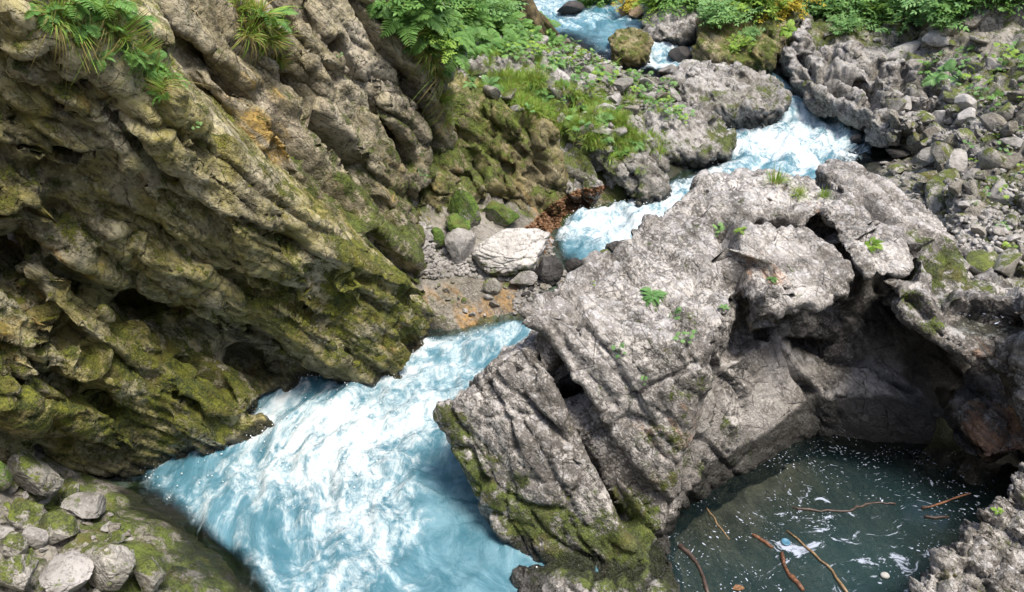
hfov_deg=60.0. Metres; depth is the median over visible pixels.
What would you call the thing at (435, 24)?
fern
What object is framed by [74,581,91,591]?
loose stone
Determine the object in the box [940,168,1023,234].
rock ledge
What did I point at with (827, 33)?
loose stone
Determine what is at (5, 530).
loose stone
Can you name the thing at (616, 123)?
grass tuft
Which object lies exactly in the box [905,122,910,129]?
loose stone
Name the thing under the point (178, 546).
ground
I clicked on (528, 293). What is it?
loose stone
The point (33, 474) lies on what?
boulder
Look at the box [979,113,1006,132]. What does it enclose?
loose stone
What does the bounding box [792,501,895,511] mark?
stick
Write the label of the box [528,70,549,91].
grass tuft
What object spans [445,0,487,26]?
shrub
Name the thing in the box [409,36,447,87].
grass tuft
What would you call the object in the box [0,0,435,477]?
rock wall
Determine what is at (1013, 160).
loose stone
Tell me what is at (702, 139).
pale boulder
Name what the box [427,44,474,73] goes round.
fern
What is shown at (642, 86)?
leafy herb
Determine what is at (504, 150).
rock outcrop
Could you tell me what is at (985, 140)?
rock ledge
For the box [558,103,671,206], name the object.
rock outcrop
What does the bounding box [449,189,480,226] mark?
stone
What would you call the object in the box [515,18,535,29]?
fern
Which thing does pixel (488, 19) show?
fern
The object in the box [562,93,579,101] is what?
fern
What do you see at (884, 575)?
float
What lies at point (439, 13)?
fern
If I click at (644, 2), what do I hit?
shrub
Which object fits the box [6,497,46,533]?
boulder
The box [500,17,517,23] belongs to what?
fern
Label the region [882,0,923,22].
shrub
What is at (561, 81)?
grass tuft
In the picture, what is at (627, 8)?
shrub
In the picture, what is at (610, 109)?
grass tuft
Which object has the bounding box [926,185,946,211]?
loose stone
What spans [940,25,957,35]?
loose stone
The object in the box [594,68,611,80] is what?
leafy herb
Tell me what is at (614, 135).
grass tuft
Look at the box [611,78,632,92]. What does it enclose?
loose stone
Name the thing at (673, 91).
loose stone
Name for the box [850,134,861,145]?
stone
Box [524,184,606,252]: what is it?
fallen leaves
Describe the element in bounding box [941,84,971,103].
stone
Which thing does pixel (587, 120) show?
grass tuft
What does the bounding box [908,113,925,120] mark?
loose stone
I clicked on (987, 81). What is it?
leafy herb
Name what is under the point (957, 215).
loose stone
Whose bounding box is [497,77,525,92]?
grass tuft
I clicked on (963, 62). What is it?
leafy herb
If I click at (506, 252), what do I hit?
boulder
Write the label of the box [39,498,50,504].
loose stone
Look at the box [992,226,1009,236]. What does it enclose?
loose stone
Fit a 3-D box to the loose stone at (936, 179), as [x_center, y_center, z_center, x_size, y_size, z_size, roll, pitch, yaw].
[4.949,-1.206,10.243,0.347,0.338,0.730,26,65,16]
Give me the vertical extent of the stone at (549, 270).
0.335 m
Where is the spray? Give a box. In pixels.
[144,121,861,567]
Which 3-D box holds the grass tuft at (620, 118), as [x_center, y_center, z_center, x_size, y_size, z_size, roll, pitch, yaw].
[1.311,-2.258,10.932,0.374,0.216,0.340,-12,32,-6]
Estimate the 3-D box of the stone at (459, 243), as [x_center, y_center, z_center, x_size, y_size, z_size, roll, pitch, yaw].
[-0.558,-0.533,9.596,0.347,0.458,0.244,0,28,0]
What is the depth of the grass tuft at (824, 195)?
8.02 m
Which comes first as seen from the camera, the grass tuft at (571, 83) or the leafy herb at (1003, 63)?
the grass tuft at (571, 83)
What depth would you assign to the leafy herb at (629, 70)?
13.05 m
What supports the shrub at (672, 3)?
on the rock ledge at (680, 29)
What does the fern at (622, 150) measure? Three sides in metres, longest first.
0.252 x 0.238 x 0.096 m
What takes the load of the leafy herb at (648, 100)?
on the ground
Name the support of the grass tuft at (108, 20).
on the rock wall at (165, 295)
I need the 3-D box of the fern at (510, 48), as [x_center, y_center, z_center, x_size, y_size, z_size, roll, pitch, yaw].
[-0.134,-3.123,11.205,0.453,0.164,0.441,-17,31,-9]
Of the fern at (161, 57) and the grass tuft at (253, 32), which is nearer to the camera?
the fern at (161, 57)
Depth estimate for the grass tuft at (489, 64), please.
10.77 m
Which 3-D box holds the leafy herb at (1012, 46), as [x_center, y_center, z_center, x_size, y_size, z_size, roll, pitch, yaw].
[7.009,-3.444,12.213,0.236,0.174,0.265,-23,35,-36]
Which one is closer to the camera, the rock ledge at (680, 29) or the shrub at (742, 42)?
the shrub at (742, 42)
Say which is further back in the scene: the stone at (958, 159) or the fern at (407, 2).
the stone at (958, 159)
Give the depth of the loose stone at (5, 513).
6.41 m
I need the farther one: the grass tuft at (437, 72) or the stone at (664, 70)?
the stone at (664, 70)
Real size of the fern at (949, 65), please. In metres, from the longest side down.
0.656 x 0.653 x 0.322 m
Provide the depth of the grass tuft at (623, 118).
10.92 m
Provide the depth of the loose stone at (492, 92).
10.33 m
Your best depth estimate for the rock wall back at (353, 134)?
8.40 m
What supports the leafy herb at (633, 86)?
on the ground
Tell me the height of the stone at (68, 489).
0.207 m
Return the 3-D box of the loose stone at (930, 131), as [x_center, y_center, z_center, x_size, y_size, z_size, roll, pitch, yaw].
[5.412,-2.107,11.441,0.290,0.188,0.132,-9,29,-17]
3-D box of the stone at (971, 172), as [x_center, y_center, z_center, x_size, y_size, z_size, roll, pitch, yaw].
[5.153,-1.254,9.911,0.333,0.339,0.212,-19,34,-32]
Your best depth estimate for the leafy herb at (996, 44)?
12.15 m
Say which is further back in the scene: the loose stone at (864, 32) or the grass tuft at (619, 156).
the loose stone at (864, 32)
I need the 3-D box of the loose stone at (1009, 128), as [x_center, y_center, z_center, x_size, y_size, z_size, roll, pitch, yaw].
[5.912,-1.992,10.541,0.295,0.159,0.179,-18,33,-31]
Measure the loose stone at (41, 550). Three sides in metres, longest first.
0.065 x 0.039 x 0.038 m
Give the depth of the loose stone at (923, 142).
11.34 m
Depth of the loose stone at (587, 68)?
12.18 m
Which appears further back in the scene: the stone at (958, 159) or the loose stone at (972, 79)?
the loose stone at (972, 79)
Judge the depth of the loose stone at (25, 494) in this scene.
6.71 m
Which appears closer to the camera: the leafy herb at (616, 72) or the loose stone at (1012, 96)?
the loose stone at (1012, 96)
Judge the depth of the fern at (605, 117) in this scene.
10.89 m
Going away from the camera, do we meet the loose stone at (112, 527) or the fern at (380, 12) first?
the loose stone at (112, 527)
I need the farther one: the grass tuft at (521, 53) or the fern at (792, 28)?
the fern at (792, 28)
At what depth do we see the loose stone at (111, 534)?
6.44 m
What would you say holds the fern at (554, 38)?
on the ground
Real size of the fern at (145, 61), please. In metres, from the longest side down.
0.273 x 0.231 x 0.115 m
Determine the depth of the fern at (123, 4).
5.33 m
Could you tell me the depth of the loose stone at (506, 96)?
10.48 m
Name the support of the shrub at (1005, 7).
on the ground
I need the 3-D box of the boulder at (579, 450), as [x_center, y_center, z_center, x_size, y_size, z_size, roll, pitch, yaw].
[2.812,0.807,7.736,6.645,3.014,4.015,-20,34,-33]
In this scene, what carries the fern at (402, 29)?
attached to the rock wall back at (353, 134)
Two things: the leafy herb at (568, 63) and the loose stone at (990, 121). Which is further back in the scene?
the leafy herb at (568, 63)
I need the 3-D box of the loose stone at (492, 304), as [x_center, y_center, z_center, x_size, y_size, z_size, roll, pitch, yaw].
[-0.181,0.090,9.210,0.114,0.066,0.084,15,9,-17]
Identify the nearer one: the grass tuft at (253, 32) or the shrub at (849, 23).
the grass tuft at (253, 32)
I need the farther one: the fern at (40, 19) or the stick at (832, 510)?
the stick at (832, 510)
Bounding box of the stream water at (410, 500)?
[122,0,887,591]
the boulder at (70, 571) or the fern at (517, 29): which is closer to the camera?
the boulder at (70, 571)
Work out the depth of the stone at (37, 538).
6.14 m
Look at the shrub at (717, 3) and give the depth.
14.38 m
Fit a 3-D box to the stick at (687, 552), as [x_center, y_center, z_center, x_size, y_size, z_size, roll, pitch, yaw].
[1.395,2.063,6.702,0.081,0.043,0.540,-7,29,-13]
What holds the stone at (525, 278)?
on the gravel
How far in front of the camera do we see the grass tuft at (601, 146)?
10.66 m
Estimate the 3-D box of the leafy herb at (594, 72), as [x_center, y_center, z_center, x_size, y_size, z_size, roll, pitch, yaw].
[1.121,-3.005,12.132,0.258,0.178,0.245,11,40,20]
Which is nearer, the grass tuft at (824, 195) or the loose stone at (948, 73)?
the grass tuft at (824, 195)
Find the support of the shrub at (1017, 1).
on the ground
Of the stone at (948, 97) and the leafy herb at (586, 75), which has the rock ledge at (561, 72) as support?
the leafy herb at (586, 75)
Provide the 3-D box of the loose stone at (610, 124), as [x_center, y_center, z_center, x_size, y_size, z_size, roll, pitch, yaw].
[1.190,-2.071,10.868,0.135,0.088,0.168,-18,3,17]
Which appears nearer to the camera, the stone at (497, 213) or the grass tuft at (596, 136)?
the stone at (497, 213)
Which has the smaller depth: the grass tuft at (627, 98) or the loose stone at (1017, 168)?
the loose stone at (1017, 168)
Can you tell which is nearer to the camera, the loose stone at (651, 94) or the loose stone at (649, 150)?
the loose stone at (649, 150)
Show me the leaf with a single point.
(737, 587)
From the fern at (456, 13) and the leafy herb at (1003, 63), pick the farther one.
the leafy herb at (1003, 63)
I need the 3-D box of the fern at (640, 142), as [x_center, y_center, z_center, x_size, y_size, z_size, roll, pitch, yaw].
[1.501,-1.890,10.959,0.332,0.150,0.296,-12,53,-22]
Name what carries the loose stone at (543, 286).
on the ground
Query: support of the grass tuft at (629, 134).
on the rock outcrop at (583, 164)
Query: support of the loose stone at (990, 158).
on the ground
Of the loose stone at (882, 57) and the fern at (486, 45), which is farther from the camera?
the loose stone at (882, 57)
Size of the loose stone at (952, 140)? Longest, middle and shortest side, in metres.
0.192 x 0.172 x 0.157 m
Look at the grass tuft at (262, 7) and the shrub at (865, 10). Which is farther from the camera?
the shrub at (865, 10)
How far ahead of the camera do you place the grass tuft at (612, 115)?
10.91 m
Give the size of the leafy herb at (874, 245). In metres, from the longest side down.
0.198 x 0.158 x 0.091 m
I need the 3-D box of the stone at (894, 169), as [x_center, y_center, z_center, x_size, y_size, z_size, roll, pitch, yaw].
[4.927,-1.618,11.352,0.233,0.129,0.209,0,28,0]
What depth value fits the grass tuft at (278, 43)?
7.59 m
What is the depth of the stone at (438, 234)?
9.61 m
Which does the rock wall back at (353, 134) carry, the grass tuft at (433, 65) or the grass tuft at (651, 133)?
the grass tuft at (433, 65)
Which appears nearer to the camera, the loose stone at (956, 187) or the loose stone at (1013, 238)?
the loose stone at (1013, 238)
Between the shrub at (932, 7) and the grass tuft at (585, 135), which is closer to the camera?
the grass tuft at (585, 135)
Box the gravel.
[418,50,1023,315]
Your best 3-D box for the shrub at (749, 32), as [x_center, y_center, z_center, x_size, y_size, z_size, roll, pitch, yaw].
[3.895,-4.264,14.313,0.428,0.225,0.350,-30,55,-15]
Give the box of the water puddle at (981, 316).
[957,309,1023,326]
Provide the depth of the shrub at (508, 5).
12.72 m
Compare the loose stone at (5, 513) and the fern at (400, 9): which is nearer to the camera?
the loose stone at (5, 513)
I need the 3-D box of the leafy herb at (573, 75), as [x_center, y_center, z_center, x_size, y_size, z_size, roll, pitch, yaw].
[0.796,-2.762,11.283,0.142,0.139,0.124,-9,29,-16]
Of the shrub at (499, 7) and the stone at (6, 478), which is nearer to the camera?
the stone at (6, 478)
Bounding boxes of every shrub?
[373,0,452,27]
[401,17,461,63]
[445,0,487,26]
[455,0,527,22]
[479,0,525,15]
[577,0,605,7]
[593,0,617,7]
[612,0,641,13]
[626,0,664,26]
[644,0,683,21]
[667,0,705,16]
[696,0,734,28]
[697,0,763,28]
[719,0,783,18]
[726,33,755,53]
[733,0,793,24]
[738,24,764,40]
[750,0,826,25]
[796,0,839,17]
[798,0,868,20]
[804,0,856,17]
[825,8,876,36]
[832,0,908,34]
[836,0,889,24]
[848,0,888,19]
[868,0,899,13]
[875,0,938,36]
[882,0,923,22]
[897,0,990,30]
[919,1,958,31]
[927,0,986,23]
[974,0,1023,18]
[1003,0,1023,11]
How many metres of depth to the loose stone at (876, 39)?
14.03 m
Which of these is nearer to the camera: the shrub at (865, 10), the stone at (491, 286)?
the stone at (491, 286)
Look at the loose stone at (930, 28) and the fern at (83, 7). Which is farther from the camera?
the loose stone at (930, 28)
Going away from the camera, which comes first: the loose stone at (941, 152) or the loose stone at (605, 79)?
the loose stone at (941, 152)
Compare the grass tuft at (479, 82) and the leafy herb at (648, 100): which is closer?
the grass tuft at (479, 82)
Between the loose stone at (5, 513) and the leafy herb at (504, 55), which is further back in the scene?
the leafy herb at (504, 55)
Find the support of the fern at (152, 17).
on the rock wall at (165, 295)
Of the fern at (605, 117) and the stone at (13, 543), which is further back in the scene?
the fern at (605, 117)
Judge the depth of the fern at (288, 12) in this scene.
7.53 m
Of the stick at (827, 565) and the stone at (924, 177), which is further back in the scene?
the stone at (924, 177)
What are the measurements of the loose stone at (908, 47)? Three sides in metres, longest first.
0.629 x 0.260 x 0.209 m
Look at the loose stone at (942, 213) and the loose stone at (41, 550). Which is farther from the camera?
the loose stone at (942, 213)
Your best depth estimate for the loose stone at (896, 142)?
11.92 m
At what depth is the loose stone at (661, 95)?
12.87 m
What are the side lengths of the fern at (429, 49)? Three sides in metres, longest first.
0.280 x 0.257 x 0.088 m
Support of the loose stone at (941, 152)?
on the ground
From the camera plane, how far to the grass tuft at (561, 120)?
10.99 m
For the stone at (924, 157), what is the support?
on the ground
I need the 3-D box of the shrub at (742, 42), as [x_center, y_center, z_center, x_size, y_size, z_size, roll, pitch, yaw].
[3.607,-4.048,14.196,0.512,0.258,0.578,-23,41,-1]
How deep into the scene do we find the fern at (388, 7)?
8.63 m
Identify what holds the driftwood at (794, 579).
on the pool water at (859, 549)
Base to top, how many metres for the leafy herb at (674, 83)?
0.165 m
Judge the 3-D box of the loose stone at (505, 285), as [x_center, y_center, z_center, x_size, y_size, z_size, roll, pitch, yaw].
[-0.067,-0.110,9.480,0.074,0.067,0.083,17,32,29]
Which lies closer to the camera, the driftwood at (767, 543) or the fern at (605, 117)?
the driftwood at (767, 543)
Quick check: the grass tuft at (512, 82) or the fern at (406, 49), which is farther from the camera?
the grass tuft at (512, 82)
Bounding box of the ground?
[0,0,1023,591]
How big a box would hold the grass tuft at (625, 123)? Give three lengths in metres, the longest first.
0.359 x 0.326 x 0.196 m
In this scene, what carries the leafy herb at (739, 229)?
on the boulder at (579, 450)
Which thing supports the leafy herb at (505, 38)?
on the rock ledge at (561, 72)
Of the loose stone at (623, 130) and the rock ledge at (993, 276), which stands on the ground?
the rock ledge at (993, 276)
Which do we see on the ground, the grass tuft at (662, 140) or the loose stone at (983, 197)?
the grass tuft at (662, 140)
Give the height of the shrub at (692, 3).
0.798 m
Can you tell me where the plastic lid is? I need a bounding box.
[781,538,790,545]
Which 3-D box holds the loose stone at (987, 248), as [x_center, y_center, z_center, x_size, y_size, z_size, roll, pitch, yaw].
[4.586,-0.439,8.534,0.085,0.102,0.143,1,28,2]
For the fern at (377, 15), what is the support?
attached to the rock wall back at (353, 134)
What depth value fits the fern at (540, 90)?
11.00 m
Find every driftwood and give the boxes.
[752,533,773,548]
[781,551,804,591]
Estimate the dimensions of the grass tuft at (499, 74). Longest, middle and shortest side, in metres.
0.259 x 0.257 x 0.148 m
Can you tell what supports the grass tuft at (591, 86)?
on the rock ledge at (561, 72)
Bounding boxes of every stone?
[0,461,12,490]
[0,525,14,539]
[0,531,28,557]
[0,554,38,591]
[3,506,8,517]
[4,501,10,509]
[6,481,18,493]
[22,491,28,498]
[22,526,48,548]
[35,584,44,591]
[37,510,79,545]
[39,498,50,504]
[39,548,47,552]
[56,481,79,505]
[60,491,105,518]
[65,470,74,478]
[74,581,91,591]
[75,584,85,591]
[101,521,111,532]
[103,531,115,541]
[107,523,120,533]
[107,530,125,543]
[133,556,165,591]
[424,229,433,240]
[431,227,444,246]
[442,288,449,292]
[444,228,475,263]
[445,213,470,231]
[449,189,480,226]
[461,297,466,303]
[482,278,501,294]
[483,85,500,99]
[483,200,519,226]
[484,294,492,300]
[489,301,499,306]
[502,87,515,101]
[502,282,509,288]
[509,270,537,285]
[510,104,523,111]
[521,291,530,297]
[529,35,548,42]
[535,256,563,285]
[540,283,548,290]
[556,112,565,123]
[557,1,584,14]
[564,258,581,271]
[565,38,570,45]
[569,123,593,139]
[572,61,584,72]
[575,97,583,108]
[581,65,600,81]
[581,73,596,84]
[591,126,613,135]
[595,103,615,110]
[599,64,612,76]
[600,75,613,82]
[604,146,611,152]
[605,122,614,128]
[605,240,623,251]
[608,93,621,103]
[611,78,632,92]
[613,126,626,137]
[618,2,631,15]
[621,74,633,83]
[622,105,638,115]
[622,151,634,162]
[629,7,643,18]
[639,77,657,88]
[642,145,650,154]
[645,91,657,98]
[655,92,675,102]
[658,64,673,75]
[658,75,672,82]
[667,85,681,101]
[668,46,691,62]
[679,59,699,64]
[823,30,833,37]
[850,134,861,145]
[854,51,861,57]
[858,30,868,35]
[872,37,880,41]
[878,52,887,61]
[885,98,906,113]
[885,131,898,142]
[885,147,911,157]
[886,41,921,61]
[886,164,904,174]
[889,109,900,128]
[889,133,901,145]
[891,31,899,36]
[895,38,903,42]
[899,51,907,58]
[901,180,915,187]
[902,95,911,110]
[903,53,923,60]
[905,59,926,73]
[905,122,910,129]
[906,132,923,154]
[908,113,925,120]
[911,170,936,182]
[915,181,924,187]
[916,147,935,165]
[917,110,934,124]
[920,122,945,139]
[920,138,927,145]
[922,29,951,46]
[922,126,939,138]
[925,168,959,200]
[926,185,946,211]
[927,21,937,31]
[930,141,954,163]
[931,110,945,125]
[935,52,941,59]
[936,209,946,218]
[937,163,945,172]
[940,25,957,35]
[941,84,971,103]
[942,71,951,76]
[942,123,950,128]
[944,116,953,124]
[944,148,967,176]
[945,176,954,182]
[946,134,958,146]
[948,180,964,194]
[949,39,955,45]
[953,213,967,217]
[954,94,976,109]
[955,107,975,126]
[956,128,976,143]
[957,200,981,209]
[959,8,991,28]
[959,69,971,82]
[960,145,970,152]
[961,168,980,179]
[962,62,984,72]
[963,179,978,196]
[963,201,985,215]
[965,249,998,274]
[966,116,979,120]
[969,35,989,43]
[970,74,979,81]
[970,224,988,236]
[973,45,983,52]
[973,170,986,179]
[975,79,987,88]
[977,147,1006,169]
[978,187,987,201]
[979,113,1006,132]
[982,245,992,251]
[984,56,1009,70]
[987,176,997,180]
[987,178,1012,204]
[991,202,999,208]
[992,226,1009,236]
[993,247,1022,277]
[995,102,1014,120]
[999,137,1023,147]
[1000,153,1022,170]
[1001,121,1018,137]
[1003,203,1013,207]
[1004,214,1017,228]
[1005,234,1021,241]
[1007,91,1023,102]
[1010,79,1016,87]
[1013,38,1023,57]
[1013,166,1023,171]
[1017,75,1023,83]
[1018,244,1023,260]
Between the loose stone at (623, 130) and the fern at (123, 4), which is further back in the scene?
the loose stone at (623, 130)
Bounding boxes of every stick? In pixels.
[678,543,708,591]
[706,508,729,539]
[786,530,847,591]
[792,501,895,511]
[921,493,969,508]
[924,515,948,518]
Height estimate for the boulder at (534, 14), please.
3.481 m
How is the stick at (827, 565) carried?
on the pool water at (859, 549)
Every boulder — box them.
[6,450,63,497]
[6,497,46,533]
[38,550,93,591]
[80,541,135,591]
[433,158,1023,591]
[471,228,550,276]
[517,0,559,46]
[608,27,653,70]
[643,101,736,170]
[667,60,791,128]
[908,462,1023,591]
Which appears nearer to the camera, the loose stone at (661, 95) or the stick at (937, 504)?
the stick at (937, 504)
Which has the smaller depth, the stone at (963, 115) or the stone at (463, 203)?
the stone at (463, 203)
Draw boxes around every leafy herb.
[191,121,202,129]
[493,45,513,58]
[503,35,508,46]
[507,23,525,34]
[507,42,520,49]
[511,44,523,58]
[528,48,542,59]
[531,34,543,47]
[531,42,549,53]
[540,64,558,74]
[550,46,562,56]
[558,45,567,57]
[563,58,573,68]
[570,73,579,84]
[572,119,590,130]
[574,71,595,87]
[591,70,602,81]
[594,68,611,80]
[595,118,607,128]
[601,69,619,79]
[611,342,625,357]
[626,69,637,77]
[630,85,641,93]
[634,84,646,96]
[637,71,653,77]
[639,287,667,305]
[642,99,657,112]
[648,83,660,91]
[661,111,681,118]
[663,81,677,91]
[669,306,680,319]
[672,329,696,343]
[675,104,695,118]
[677,113,688,122]
[712,222,724,236]
[717,304,728,308]
[733,226,746,234]
[766,276,777,282]
[864,237,883,252]
[918,59,936,73]
[953,70,965,83]
[955,45,974,56]
[958,58,970,67]
[960,65,975,76]
[973,69,995,84]
[973,87,988,98]
[986,89,1003,110]
[991,42,1010,57]
[991,507,1003,514]
[994,57,1006,72]
[995,221,1009,229]
[999,184,1008,198]
[1002,241,1017,247]
[1004,48,1023,65]
[1008,39,1018,49]
[1017,53,1023,67]
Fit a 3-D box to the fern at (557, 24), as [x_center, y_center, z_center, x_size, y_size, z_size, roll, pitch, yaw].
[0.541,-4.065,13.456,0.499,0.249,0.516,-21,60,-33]
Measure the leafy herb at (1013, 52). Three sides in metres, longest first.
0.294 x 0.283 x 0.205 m
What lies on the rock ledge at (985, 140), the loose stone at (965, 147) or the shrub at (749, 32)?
the loose stone at (965, 147)
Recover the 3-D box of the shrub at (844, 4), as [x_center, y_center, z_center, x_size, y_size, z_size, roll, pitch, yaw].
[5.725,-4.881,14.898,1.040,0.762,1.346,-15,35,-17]
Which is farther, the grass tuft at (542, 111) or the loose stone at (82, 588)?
the grass tuft at (542, 111)
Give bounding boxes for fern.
[24,0,67,32]
[30,0,107,21]
[60,8,105,43]
[73,0,139,20]
[91,49,115,72]
[96,22,128,37]
[114,41,148,69]
[116,9,138,27]
[122,8,159,38]
[130,50,152,73]
[143,51,174,83]
[146,46,170,77]
[146,90,169,107]
[171,72,190,89]
[241,5,298,33]
[366,0,401,19]
[370,0,406,27]
[375,0,390,17]
[376,2,410,22]
[380,0,435,48]
[391,9,446,37]
[402,40,421,55]
[403,0,435,18]
[408,22,446,55]
[412,34,427,44]
[418,7,454,44]
[419,10,443,27]
[425,46,443,57]
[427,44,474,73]
[429,3,448,22]
[435,67,453,77]
[436,17,470,52]
[445,10,463,24]
[447,10,469,43]
[455,0,490,28]
[456,25,492,60]
[462,81,475,87]
[467,75,478,81]
[469,9,494,30]
[470,28,505,53]
[474,15,501,33]
[477,74,499,87]
[484,12,512,29]
[495,42,518,55]
[498,84,507,102]
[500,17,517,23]
[501,24,529,40]
[501,28,532,47]
[504,24,526,37]
[507,9,525,23]
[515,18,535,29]
[526,25,544,40]
[530,78,547,96]
[538,95,554,101]
[545,17,561,35]
[547,33,565,46]
[548,57,565,67]
[554,78,570,87]
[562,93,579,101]
[564,115,575,128]
[572,105,591,110]
[594,110,614,122]
[601,135,614,143]
[612,144,629,154]
[622,137,643,152]
[779,19,796,37]
[921,59,961,86]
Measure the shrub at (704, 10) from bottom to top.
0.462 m
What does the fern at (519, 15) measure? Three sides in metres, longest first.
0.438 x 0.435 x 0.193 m
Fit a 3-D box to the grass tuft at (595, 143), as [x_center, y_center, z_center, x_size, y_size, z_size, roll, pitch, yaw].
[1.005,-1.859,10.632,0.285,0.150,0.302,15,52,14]
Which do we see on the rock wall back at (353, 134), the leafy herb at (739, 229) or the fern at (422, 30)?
the fern at (422, 30)
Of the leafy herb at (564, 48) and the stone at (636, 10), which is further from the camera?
the stone at (636, 10)
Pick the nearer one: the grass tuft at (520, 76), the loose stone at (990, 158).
the loose stone at (990, 158)
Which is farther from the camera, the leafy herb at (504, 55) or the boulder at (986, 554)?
the leafy herb at (504, 55)
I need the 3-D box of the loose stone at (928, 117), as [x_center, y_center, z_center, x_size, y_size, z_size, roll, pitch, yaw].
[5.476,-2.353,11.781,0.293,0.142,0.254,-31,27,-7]
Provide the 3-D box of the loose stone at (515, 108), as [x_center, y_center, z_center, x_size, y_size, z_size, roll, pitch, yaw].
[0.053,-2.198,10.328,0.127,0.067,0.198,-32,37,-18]
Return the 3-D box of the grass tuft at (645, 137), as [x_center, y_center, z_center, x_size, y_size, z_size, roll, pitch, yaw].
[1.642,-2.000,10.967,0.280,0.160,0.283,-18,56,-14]
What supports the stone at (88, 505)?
on the ground
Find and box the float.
[880,572,889,578]
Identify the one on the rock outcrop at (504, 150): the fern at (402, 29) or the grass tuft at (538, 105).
the grass tuft at (538, 105)
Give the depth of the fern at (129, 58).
5.50 m
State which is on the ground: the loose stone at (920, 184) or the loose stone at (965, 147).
the loose stone at (920, 184)
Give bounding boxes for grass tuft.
[27,0,86,92]
[62,0,107,73]
[68,6,165,93]
[73,0,135,88]
[128,29,163,96]
[135,69,210,134]
[145,37,179,129]
[228,0,263,28]
[231,10,270,68]
[237,0,305,56]
[252,6,300,64]
[270,40,300,76]
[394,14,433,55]
[396,45,456,96]
[408,62,454,113]
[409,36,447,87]
[416,82,466,126]
[421,104,461,143]
[475,78,485,87]
[481,57,496,70]
[487,66,496,77]
[491,50,503,57]
[493,68,504,78]
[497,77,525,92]
[499,69,510,78]
[504,61,514,71]
[504,76,523,90]
[506,68,528,87]
[506,91,517,104]
[512,49,525,62]
[513,88,535,108]
[517,64,539,84]
[519,69,537,88]
[520,98,543,115]
[523,65,551,89]
[525,96,547,119]
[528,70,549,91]
[531,50,550,64]
[533,77,548,92]
[536,106,546,119]
[537,104,546,116]
[540,97,556,115]
[552,80,561,91]
[555,111,569,129]
[556,78,570,99]
[556,119,567,135]
[560,107,576,120]
[563,118,580,133]
[567,84,580,94]
[568,78,578,90]
[569,111,586,121]
[570,86,584,99]
[570,126,582,144]
[572,117,586,133]
[575,85,593,100]
[578,114,598,128]
[579,136,596,150]
[580,127,602,142]
[582,80,602,90]
[582,101,606,119]
[584,115,607,137]
[587,130,606,145]
[589,138,603,149]
[596,139,606,151]
[597,106,611,119]
[602,107,618,122]
[602,151,619,167]
[603,102,615,116]
[607,109,623,129]
[610,125,629,149]
[610,130,618,138]
[614,107,632,121]
[614,117,632,127]
[616,111,631,126]
[616,125,636,144]
[616,149,624,161]
[617,117,640,130]
[617,142,634,156]
[622,128,640,143]
[623,90,638,104]
[626,118,641,136]
[635,164,646,175]
[638,128,651,140]
[647,126,662,143]
[647,142,656,153]
[657,134,669,144]
[657,143,669,155]
[760,160,795,187]
[791,182,810,201]
[813,184,833,199]
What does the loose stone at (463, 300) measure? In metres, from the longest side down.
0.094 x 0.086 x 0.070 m
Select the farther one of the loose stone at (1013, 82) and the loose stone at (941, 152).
the loose stone at (1013, 82)
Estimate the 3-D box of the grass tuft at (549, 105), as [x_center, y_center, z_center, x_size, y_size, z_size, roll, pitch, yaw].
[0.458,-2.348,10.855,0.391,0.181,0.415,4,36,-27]
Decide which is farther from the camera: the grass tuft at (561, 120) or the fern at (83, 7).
the grass tuft at (561, 120)
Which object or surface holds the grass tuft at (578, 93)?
on the rock ledge at (561, 72)
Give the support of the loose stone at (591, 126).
on the rock outcrop at (583, 164)
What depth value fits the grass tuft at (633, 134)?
10.90 m
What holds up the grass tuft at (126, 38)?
on the rock wall at (165, 295)
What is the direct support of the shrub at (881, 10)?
on the ground
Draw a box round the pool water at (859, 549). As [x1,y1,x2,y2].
[666,407,1023,591]
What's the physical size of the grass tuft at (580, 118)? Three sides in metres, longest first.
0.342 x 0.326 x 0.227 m
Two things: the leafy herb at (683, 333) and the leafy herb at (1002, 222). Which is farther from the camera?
the leafy herb at (1002, 222)
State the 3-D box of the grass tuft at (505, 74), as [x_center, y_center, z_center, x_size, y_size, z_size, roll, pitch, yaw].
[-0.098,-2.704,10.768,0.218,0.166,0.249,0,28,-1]
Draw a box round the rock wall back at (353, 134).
[160,0,457,285]
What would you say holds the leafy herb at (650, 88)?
on the ground
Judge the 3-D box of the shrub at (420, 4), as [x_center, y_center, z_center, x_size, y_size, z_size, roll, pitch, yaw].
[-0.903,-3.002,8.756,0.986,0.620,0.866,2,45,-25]
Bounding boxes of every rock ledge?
[456,36,592,105]
[640,2,697,46]
[777,15,938,147]
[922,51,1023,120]
[923,119,1023,169]
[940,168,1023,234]
[953,221,1023,275]
[968,267,1023,287]
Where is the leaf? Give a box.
[733,584,744,589]
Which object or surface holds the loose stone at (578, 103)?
on the ground
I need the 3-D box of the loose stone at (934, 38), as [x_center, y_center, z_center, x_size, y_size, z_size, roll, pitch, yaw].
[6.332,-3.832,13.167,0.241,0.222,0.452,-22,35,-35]
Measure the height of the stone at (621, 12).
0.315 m
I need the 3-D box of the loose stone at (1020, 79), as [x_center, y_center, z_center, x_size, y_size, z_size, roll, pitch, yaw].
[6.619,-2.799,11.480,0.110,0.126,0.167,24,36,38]
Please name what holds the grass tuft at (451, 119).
on the rock outcrop at (504, 150)
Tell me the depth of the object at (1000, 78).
12.03 m
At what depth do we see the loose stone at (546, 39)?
12.73 m
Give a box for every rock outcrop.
[416,69,570,219]
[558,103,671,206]

